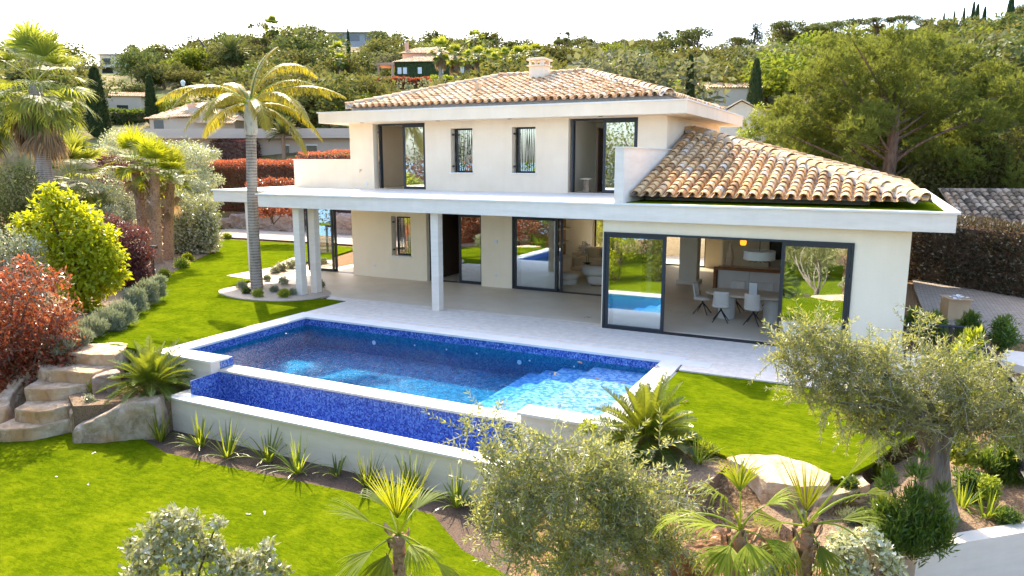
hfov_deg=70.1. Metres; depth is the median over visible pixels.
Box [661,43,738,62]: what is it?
evergreen oak
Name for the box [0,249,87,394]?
red shrub
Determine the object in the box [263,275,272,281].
cushion plant
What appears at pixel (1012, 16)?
dark pine
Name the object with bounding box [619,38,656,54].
evergreen oak
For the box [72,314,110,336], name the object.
lavender bush
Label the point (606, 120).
sliding door
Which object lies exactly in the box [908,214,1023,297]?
driveway hedge
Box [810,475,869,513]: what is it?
flat rock
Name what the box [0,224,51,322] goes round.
silver shrub
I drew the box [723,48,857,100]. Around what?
broadleaf tree
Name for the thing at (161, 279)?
lavender bush
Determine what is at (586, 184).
side table
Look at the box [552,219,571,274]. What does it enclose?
bookcase
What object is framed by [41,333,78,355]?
lavender bush
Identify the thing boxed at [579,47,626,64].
evergreen oak
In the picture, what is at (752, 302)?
dining chair
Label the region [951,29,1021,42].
evergreen oak
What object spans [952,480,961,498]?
lavender bush
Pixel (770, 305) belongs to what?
dining table
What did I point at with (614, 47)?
broadleaf tree
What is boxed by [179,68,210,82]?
evergreen oak
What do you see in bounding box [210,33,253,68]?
date palm
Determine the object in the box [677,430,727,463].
strap plant
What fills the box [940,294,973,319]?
cardboard box
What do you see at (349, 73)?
evergreen oak
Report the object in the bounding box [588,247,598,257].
cushion
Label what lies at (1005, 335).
driveway shrub
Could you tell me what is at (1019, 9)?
dark pine
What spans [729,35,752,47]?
evergreen oak
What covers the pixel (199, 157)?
flowering shrub
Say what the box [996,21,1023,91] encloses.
dark pine
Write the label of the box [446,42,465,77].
hill fan palm
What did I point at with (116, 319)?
lavender bush
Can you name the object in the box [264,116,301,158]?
date palm
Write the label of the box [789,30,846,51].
broadleaf tree
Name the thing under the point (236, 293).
gravel bed
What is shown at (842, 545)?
silver leaved shrub
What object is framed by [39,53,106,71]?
grey leaved tree
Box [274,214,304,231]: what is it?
boulder
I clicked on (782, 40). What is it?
dark pine
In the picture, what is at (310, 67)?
evergreen oak
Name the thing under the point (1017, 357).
white wall
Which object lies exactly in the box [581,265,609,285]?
armchair
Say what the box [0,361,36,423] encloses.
boulder
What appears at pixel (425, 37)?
evergreen oak
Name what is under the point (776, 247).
oven
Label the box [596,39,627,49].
evergreen oak
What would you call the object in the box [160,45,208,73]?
broadleaf tree
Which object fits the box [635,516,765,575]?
boulder
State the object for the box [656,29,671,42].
eucalyptus
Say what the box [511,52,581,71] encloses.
evergreen oak
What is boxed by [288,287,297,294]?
cushion plant
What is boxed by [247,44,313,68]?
evergreen oak
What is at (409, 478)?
strap plant
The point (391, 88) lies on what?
evergreen oak
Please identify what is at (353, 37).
window
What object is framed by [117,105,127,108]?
window
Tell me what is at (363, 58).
dark pine
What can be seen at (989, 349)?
iron railing
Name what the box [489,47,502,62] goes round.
hill fan palm
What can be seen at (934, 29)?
evergreen oak
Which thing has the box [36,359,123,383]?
stone step
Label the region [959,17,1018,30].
evergreen oak
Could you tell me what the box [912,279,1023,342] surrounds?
driveway
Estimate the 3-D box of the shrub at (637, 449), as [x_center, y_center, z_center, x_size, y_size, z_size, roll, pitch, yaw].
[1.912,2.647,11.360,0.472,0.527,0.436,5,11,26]
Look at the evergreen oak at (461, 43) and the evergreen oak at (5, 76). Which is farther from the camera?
the evergreen oak at (461, 43)
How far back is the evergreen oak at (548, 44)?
150.53 m
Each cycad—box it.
[96,335,197,406]
[582,370,704,472]
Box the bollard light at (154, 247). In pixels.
[149,245,157,273]
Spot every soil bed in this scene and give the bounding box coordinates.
[617,439,725,512]
[757,455,1023,575]
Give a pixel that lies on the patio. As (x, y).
(672, 259)
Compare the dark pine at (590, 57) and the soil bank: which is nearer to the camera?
the soil bank
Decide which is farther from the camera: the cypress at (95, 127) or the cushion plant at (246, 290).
the cypress at (95, 127)
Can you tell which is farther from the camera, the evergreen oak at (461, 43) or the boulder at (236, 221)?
the evergreen oak at (461, 43)
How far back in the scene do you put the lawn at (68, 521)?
12.37 m
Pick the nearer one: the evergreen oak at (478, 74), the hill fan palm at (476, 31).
the evergreen oak at (478, 74)
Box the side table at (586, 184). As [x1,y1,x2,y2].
[580,178,592,191]
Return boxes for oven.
[771,242,793,259]
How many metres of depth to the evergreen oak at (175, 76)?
134.92 m
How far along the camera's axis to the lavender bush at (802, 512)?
9.94 m
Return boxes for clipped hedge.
[193,158,305,213]
[296,148,350,212]
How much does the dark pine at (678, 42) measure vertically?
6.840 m
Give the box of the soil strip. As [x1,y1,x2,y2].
[44,238,226,333]
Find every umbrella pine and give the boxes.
[297,24,327,42]
[551,38,574,46]
[677,25,717,52]
[725,36,746,46]
[765,18,809,41]
[794,23,835,35]
[806,19,852,34]
[831,16,871,37]
[862,16,898,33]
[884,14,923,29]
[911,18,936,26]
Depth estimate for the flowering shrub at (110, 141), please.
52.01 m
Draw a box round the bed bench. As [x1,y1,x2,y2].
[605,179,613,189]
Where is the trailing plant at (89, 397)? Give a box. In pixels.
[76,392,99,402]
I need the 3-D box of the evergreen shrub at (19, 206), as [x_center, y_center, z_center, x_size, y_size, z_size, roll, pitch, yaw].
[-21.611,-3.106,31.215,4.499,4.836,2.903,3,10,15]
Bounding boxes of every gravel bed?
[218,283,330,301]
[267,257,294,274]
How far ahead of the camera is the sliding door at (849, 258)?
18.65 m
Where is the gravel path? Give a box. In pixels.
[215,229,404,247]
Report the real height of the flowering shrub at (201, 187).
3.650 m
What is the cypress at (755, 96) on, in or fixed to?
on the ground at (728, 490)
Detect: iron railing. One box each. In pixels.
[903,322,972,370]
[972,327,1012,435]
[1009,376,1023,478]
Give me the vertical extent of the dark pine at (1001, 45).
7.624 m
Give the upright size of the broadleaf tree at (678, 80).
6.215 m
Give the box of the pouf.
[558,272,577,284]
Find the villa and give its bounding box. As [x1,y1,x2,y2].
[210,57,960,358]
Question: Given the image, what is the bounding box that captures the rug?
[531,271,654,292]
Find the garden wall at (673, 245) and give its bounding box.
[666,237,704,256]
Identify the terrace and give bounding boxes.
[227,265,955,403]
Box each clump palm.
[101,123,156,258]
[122,132,186,263]
[140,142,201,259]
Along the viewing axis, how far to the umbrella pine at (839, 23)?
166.21 m
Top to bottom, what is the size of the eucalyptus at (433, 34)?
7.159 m
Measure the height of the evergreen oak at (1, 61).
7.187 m
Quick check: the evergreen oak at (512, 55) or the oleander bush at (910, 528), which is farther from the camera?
the evergreen oak at (512, 55)
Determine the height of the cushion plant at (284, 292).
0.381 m
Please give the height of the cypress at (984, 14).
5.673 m
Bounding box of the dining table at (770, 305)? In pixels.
[706,288,796,323]
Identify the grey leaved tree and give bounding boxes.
[3,50,64,67]
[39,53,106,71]
[372,50,405,68]
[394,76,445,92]
[451,44,483,57]
[557,39,736,106]
[716,41,817,64]
[716,42,730,47]
[938,51,1023,127]
[967,30,1023,62]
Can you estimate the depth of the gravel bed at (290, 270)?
29.69 m
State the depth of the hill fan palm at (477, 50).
114.93 m
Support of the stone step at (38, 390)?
on the ground at (728, 490)
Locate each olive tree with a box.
[420,390,720,575]
[747,297,1023,530]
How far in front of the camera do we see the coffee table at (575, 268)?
27.90 m
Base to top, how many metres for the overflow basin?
1.890 m
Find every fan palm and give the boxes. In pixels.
[0,10,100,256]
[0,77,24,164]
[12,127,123,233]
[261,14,282,48]
[327,457,463,575]
[329,40,346,73]
[332,52,347,72]
[427,35,453,81]
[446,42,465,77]
[462,49,474,71]
[466,28,484,58]
[468,44,485,70]
[480,48,496,70]
[485,51,503,73]
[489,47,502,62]
[498,46,511,66]
[507,44,523,66]
[517,44,530,60]
[525,42,544,57]
[648,452,806,575]
[741,435,898,575]
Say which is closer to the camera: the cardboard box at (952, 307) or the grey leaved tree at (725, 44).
the cardboard box at (952, 307)
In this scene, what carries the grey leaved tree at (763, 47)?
on the ground at (728, 490)
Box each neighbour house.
[82,53,132,73]
[83,92,145,109]
[136,128,349,202]
[143,102,243,128]
[326,31,385,46]
[376,42,474,77]
[697,82,764,106]
[719,99,769,141]
[938,188,1023,225]
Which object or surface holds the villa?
on the ground at (728, 490)
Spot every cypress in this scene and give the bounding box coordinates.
[84,66,113,137]
[144,74,158,123]
[269,113,275,127]
[346,28,350,53]
[684,53,694,97]
[746,57,763,108]
[971,1,975,19]
[973,4,980,19]
[982,6,986,19]
[1006,0,1014,18]
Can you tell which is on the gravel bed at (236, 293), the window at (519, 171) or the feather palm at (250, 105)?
the feather palm at (250, 105)
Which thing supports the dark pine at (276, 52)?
on the ground at (728, 490)
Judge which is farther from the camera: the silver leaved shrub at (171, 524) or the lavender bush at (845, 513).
the lavender bush at (845, 513)
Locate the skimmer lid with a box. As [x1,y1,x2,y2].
[680,360,712,367]
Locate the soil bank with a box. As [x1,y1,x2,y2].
[226,211,305,229]
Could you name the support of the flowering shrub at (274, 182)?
on the ground at (728, 490)
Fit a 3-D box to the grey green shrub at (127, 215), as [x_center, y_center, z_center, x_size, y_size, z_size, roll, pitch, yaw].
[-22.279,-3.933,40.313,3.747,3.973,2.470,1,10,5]
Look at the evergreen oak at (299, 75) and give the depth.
71.34 m
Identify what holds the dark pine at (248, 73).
on the ground at (728, 490)
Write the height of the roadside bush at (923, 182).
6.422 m
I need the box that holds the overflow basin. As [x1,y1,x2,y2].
[167,372,529,506]
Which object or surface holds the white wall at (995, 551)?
on the ground at (728, 490)
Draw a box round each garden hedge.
[72,107,146,124]
[376,76,431,92]
[430,74,466,84]
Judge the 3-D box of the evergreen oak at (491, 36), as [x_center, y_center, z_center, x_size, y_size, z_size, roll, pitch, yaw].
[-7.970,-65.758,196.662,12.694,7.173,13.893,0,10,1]
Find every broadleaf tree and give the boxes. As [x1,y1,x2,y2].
[155,95,191,118]
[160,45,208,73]
[166,45,220,74]
[205,68,220,78]
[225,62,260,80]
[310,81,375,116]
[583,42,627,51]
[591,62,700,96]
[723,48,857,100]
[754,40,813,54]
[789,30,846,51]
[825,76,941,132]
[851,33,938,80]
[856,22,888,34]
[941,24,997,39]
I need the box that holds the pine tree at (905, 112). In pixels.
[736,21,1023,195]
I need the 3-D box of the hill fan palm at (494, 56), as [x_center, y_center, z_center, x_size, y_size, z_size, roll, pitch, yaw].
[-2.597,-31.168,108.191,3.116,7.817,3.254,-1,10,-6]
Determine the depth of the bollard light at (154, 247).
27.27 m
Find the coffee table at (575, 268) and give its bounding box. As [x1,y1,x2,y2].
[570,265,586,278]
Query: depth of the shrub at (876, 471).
11.39 m
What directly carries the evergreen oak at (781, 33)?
on the ground at (728, 490)
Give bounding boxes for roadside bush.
[735,127,757,138]
[749,102,765,134]
[900,125,1023,203]
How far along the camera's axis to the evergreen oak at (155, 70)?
137.13 m
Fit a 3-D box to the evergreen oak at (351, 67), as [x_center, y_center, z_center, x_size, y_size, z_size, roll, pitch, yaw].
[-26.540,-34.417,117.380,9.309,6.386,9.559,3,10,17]
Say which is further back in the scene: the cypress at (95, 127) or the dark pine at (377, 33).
the dark pine at (377, 33)
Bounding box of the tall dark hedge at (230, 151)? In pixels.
[208,138,261,159]
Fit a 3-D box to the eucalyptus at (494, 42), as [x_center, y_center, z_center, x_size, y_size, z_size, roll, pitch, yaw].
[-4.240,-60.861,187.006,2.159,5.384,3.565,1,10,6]
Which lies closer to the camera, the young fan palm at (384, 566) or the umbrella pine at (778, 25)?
the young fan palm at (384, 566)
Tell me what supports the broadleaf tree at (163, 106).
on the ground at (728, 490)
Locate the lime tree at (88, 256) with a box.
[4,180,134,313]
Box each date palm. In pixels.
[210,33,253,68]
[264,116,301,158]
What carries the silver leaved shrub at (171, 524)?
on the lawn at (68, 521)
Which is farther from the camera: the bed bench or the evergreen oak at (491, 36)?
the evergreen oak at (491, 36)
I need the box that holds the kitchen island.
[712,265,849,305]
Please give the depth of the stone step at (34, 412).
15.85 m
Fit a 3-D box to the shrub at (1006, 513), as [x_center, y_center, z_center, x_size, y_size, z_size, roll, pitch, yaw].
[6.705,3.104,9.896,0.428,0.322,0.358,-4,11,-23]
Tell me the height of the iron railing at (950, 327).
1.178 m
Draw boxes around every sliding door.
[305,208,353,273]
[378,123,425,188]
[429,213,480,284]
[512,216,645,299]
[571,117,637,192]
[602,232,854,351]
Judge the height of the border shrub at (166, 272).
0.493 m
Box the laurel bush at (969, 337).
[939,324,990,471]
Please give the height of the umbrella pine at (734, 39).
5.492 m
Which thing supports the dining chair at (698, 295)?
on the villa
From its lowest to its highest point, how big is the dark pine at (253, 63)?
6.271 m
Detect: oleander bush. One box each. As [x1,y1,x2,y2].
[860,446,962,567]
[975,433,1023,487]
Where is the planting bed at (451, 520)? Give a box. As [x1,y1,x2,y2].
[145,430,526,573]
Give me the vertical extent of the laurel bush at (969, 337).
2.288 m
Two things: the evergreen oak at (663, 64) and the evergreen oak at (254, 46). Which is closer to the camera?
the evergreen oak at (663, 64)
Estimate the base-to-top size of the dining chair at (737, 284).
0.907 m
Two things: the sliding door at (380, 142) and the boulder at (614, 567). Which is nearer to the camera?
the boulder at (614, 567)
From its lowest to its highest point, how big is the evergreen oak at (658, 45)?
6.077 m
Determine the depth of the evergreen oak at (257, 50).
149.71 m
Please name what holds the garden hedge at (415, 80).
on the ground at (728, 490)
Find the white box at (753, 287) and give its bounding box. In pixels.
[749,282,758,294]
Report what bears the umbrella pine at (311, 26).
on the ground at (728, 490)
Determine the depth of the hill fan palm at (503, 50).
119.68 m
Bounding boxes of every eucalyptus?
[246,21,271,52]
[426,31,438,42]
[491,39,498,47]
[555,31,570,43]
[562,37,569,47]
[581,38,593,44]
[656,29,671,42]
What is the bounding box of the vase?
[726,242,733,265]
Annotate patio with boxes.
[666,255,703,267]
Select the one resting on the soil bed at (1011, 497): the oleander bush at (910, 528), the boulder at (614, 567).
the oleander bush at (910, 528)
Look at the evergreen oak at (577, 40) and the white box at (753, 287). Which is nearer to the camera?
the white box at (753, 287)
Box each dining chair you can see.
[692,282,711,314]
[712,291,729,323]
[730,280,745,312]
[743,293,763,326]
[756,282,773,314]
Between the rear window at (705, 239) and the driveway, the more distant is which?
the rear window at (705, 239)
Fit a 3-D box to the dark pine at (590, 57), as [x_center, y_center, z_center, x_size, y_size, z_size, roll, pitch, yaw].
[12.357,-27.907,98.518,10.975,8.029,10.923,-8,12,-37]
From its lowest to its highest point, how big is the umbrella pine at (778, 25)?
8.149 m
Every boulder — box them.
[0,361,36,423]
[36,351,52,363]
[69,396,85,432]
[72,394,169,442]
[92,369,120,393]
[218,217,230,228]
[228,213,244,228]
[241,216,245,228]
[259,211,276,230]
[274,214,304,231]
[336,213,351,234]
[396,216,403,236]
[591,552,632,575]
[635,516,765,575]
[700,540,785,575]
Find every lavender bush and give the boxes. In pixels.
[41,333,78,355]
[62,324,95,346]
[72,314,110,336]
[90,305,128,332]
[99,296,139,324]
[119,284,149,313]
[133,277,163,305]
[149,273,168,299]
[796,508,807,522]
[834,504,857,526]
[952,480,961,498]
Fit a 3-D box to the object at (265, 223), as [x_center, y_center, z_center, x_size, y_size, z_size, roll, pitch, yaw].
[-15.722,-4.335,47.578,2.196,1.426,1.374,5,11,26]
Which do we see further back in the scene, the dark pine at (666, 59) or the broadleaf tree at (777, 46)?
the broadleaf tree at (777, 46)
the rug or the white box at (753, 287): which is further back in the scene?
the rug
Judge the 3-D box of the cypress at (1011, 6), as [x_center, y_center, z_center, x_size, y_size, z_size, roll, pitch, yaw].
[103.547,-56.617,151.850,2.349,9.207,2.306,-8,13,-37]
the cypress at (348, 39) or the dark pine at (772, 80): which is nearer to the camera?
the dark pine at (772, 80)
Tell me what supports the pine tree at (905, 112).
on the ground at (728, 490)
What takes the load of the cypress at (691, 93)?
on the ground at (728, 490)
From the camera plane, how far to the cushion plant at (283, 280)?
26.49 m
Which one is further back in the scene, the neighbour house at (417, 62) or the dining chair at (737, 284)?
the neighbour house at (417, 62)
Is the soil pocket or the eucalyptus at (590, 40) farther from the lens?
the eucalyptus at (590, 40)
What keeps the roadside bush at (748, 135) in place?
on the ground at (728, 490)
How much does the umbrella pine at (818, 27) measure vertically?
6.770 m
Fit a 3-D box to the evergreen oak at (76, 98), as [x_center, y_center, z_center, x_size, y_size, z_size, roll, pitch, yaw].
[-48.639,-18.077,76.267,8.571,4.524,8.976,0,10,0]
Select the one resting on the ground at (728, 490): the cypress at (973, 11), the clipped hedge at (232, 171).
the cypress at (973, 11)
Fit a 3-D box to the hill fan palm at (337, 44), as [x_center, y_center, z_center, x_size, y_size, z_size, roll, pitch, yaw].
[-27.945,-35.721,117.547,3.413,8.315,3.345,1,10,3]
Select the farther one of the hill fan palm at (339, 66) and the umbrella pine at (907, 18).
the umbrella pine at (907, 18)
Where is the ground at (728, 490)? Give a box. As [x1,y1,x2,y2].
[0,40,1023,575]
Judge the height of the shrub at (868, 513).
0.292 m
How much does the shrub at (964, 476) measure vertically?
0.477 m
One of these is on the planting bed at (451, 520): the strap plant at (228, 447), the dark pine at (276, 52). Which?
the strap plant at (228, 447)
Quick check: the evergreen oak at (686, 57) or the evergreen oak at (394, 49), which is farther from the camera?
the evergreen oak at (394, 49)
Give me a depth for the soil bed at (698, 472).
10.84 m
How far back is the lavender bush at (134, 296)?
21.57 m
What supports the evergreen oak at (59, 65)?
on the ground at (728, 490)
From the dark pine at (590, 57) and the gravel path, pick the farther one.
the dark pine at (590, 57)
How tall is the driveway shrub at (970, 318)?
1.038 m
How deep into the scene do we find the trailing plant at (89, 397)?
15.93 m
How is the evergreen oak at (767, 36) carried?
on the ground at (728, 490)
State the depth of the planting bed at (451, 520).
13.69 m
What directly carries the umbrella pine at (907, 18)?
on the ground at (728, 490)
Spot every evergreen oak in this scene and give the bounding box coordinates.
[0,54,13,70]
[0,60,119,102]
[0,66,48,95]
[3,93,86,116]
[20,64,83,79]
[53,38,103,67]
[54,64,85,79]
[131,62,190,88]
[137,42,183,59]
[161,68,204,87]
[173,40,221,55]
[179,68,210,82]
[182,34,217,48]
[186,65,267,112]
[200,47,255,70]
[205,41,270,67]
[210,65,251,78]
[229,61,332,127]
[238,35,279,47]
[240,96,324,127]
[246,42,279,56]
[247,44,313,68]
[258,28,314,44]
[265,70,372,127]
[279,21,315,34]
[281,62,331,74]
[311,51,366,78]
[314,69,400,107]
[320,71,368,90]
[360,34,418,59]
[378,82,399,92]
[380,68,394,75]
[382,39,432,61]
[411,29,454,45]
[425,78,453,85]
[446,38,487,48]
[447,57,570,81]
[460,28,504,47]
[487,50,528,58]
[500,38,534,50]
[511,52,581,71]
[526,42,553,56]
[537,42,576,62]
[540,43,596,65]
[564,34,591,47]
[571,42,608,51]
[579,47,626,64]
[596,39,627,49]
[614,57,674,82]
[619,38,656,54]
[622,47,674,61]
[627,36,675,51]
[655,53,718,73]
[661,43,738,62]
[674,61,749,87]
[675,57,752,79]
[723,78,769,93]
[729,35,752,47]
[762,26,799,39]
[766,35,790,46]
[772,32,807,45]
[792,81,883,149]
[793,77,850,101]
[886,24,943,41]
[913,14,984,35]
[940,27,990,37]
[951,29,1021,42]
[953,33,999,42]
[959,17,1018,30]
[986,20,1023,35]
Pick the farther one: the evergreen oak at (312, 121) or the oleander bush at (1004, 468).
the evergreen oak at (312, 121)
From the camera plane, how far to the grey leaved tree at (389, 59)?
143.12 m
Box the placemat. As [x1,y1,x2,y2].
[707,288,726,291]
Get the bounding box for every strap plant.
[119,405,178,444]
[172,413,223,450]
[202,417,250,457]
[224,423,294,464]
[260,433,332,479]
[312,449,345,476]
[347,448,387,492]
[390,450,426,494]
[430,464,484,510]
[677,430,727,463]
[828,477,871,509]
[951,475,993,517]
[959,488,1022,523]
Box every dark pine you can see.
[0,61,17,75]
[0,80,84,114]
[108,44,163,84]
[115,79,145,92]
[133,72,165,87]
[207,29,252,45]
[239,68,273,76]
[245,55,309,74]
[265,47,311,58]
[268,26,351,54]
[280,48,318,64]
[283,27,331,49]
[308,47,378,75]
[366,28,403,49]
[455,37,491,48]
[489,59,528,73]
[573,53,623,65]
[592,45,665,77]
[595,43,653,59]
[655,56,715,71]
[660,31,695,53]
[708,45,742,57]
[725,45,817,96]
[732,68,768,103]
[744,64,795,97]
[769,38,804,52]
[852,26,1023,111]
[931,110,993,137]
[947,18,995,32]
[965,27,1023,46]
[985,11,1023,30]
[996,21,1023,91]
[1014,3,1023,14]
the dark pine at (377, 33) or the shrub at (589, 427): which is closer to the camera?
the shrub at (589, 427)
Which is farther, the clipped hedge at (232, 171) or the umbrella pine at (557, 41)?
the umbrella pine at (557, 41)
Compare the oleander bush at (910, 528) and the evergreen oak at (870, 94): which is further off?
the evergreen oak at (870, 94)
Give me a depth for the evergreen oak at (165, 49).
170.25 m
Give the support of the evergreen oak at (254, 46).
on the ground at (728, 490)
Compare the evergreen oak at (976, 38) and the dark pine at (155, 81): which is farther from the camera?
the dark pine at (155, 81)
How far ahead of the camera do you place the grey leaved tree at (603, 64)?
58.12 m
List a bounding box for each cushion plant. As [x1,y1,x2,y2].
[234,279,247,289]
[240,286,250,293]
[251,287,264,296]
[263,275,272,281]
[268,285,279,292]
[277,274,290,284]
[277,288,290,297]
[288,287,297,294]
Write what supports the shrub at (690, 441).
on the soil bed at (698, 472)
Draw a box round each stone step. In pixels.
[0,418,70,441]
[15,399,70,423]
[24,379,91,400]
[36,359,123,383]
[61,342,132,368]
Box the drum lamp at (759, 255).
[743,241,775,262]
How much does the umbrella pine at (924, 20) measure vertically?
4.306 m
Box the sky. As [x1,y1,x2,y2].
[0,0,1023,68]
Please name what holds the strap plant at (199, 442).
on the planting bed at (451, 520)
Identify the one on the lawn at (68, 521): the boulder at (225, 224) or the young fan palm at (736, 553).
the young fan palm at (736, 553)
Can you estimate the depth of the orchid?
27.77 m
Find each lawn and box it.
[0,433,506,575]
[90,239,352,350]
[661,371,938,483]
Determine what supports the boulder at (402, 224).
on the gravel path
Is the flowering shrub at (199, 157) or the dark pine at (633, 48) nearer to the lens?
the flowering shrub at (199, 157)
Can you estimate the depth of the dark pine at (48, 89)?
83.28 m
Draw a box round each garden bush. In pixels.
[596,220,618,247]
[630,238,638,248]
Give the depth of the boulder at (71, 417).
15.90 m
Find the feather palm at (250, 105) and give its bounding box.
[156,47,345,289]
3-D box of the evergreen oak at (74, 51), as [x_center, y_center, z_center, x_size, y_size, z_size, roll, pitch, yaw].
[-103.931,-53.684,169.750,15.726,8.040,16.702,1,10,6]
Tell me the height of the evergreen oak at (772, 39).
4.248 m
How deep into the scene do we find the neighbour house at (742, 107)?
46.67 m
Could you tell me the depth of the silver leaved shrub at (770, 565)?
7.93 m
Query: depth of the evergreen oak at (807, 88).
80.72 m
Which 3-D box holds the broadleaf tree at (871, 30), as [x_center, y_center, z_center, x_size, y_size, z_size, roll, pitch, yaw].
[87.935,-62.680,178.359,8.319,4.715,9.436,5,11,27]
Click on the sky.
(105, 26)
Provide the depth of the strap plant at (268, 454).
14.52 m
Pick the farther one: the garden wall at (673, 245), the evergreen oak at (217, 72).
the evergreen oak at (217, 72)
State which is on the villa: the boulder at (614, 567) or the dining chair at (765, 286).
the dining chair at (765, 286)
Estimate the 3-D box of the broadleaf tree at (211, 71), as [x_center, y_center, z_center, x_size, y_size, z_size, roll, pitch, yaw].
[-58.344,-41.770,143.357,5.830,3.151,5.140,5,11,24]
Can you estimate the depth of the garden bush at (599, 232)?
37.30 m
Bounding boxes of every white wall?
[900,522,1023,575]
[1002,350,1023,373]
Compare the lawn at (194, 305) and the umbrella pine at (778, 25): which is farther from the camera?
the umbrella pine at (778, 25)
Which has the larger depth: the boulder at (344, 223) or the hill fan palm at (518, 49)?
the hill fan palm at (518, 49)
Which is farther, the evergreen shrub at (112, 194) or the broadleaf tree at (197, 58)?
the broadleaf tree at (197, 58)
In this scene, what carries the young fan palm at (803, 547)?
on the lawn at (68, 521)
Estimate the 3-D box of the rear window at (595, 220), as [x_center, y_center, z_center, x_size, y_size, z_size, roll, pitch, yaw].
[4.708,-2.457,32.516,2.150,2.400,0.080,5,11,26]
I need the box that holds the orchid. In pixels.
[578,241,591,265]
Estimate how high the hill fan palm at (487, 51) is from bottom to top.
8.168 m
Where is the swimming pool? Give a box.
[158,312,686,521]
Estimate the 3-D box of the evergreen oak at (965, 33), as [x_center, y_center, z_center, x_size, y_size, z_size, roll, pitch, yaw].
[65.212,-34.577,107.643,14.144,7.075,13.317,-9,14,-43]
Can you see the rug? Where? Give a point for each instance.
(625, 283)
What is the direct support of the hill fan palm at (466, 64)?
on the ground at (728, 490)
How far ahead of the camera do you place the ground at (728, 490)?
32.15 m
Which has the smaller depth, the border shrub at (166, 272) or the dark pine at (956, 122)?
the border shrub at (166, 272)
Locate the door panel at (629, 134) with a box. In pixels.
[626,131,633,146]
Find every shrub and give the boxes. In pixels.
[0,160,57,266]
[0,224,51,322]
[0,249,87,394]
[68,177,124,239]
[85,377,105,392]
[86,185,136,242]
[89,150,134,209]
[95,127,159,202]
[100,212,163,289]
[118,501,296,575]
[156,135,225,208]
[157,268,171,276]
[161,185,226,254]
[165,170,217,220]
[171,256,190,267]
[180,252,194,260]
[222,231,231,239]
[245,176,294,223]
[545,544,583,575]
[577,419,597,525]
[590,486,702,541]
[625,445,648,461]
[677,431,700,444]
[696,439,721,458]
[748,538,791,575]
[812,522,908,575]
[840,474,860,499]
[853,506,876,523]
[872,460,899,476]
[903,305,926,334]
[917,308,952,346]
[951,465,979,499]
[952,436,983,469]
[953,308,989,343]
[973,471,1003,503]
[986,313,1023,351]
[992,505,1023,524]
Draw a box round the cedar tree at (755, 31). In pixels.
[745,22,765,47]
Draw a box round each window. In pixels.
[102,68,112,72]
[103,58,110,63]
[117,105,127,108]
[305,145,317,150]
[349,34,358,40]
[390,216,411,257]
[449,128,473,173]
[510,127,535,174]
[594,220,639,248]
[666,239,705,267]
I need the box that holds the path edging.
[221,237,352,245]
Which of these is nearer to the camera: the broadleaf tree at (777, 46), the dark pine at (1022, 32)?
the dark pine at (1022, 32)
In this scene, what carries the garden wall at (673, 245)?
on the ground at (728, 490)
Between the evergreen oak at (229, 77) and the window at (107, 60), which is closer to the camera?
the evergreen oak at (229, 77)
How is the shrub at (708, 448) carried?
on the soil bed at (698, 472)
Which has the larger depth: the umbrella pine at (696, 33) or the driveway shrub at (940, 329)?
the umbrella pine at (696, 33)
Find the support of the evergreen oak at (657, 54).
on the ground at (728, 490)
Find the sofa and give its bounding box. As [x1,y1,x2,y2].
[571,246,647,270]
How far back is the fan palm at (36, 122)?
33.24 m
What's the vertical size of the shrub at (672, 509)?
1.122 m
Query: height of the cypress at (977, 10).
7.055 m
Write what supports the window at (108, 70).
in the neighbour house at (106, 57)
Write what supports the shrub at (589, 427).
on the ground at (728, 490)
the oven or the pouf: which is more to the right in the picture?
the oven
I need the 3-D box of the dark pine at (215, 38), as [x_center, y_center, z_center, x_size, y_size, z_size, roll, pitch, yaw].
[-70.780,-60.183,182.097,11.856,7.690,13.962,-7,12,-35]
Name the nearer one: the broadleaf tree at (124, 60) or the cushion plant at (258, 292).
the cushion plant at (258, 292)
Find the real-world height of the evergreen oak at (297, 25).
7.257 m
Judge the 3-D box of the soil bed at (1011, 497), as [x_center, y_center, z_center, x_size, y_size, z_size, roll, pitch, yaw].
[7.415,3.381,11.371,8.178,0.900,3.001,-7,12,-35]
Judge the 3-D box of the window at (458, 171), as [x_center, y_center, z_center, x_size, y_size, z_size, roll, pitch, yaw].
[-1.740,-4.866,25.954,0.970,1.585,0.320,5,11,26]
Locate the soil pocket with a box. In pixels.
[68,378,190,430]
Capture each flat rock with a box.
[727,454,830,510]
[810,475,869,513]
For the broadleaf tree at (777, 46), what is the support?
on the ground at (728, 490)
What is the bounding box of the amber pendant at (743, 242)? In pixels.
[740,240,746,244]
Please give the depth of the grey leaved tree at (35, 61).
131.15 m
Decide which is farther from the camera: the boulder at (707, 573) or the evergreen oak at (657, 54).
the evergreen oak at (657, 54)
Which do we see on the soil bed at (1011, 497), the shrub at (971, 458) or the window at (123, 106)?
the shrub at (971, 458)

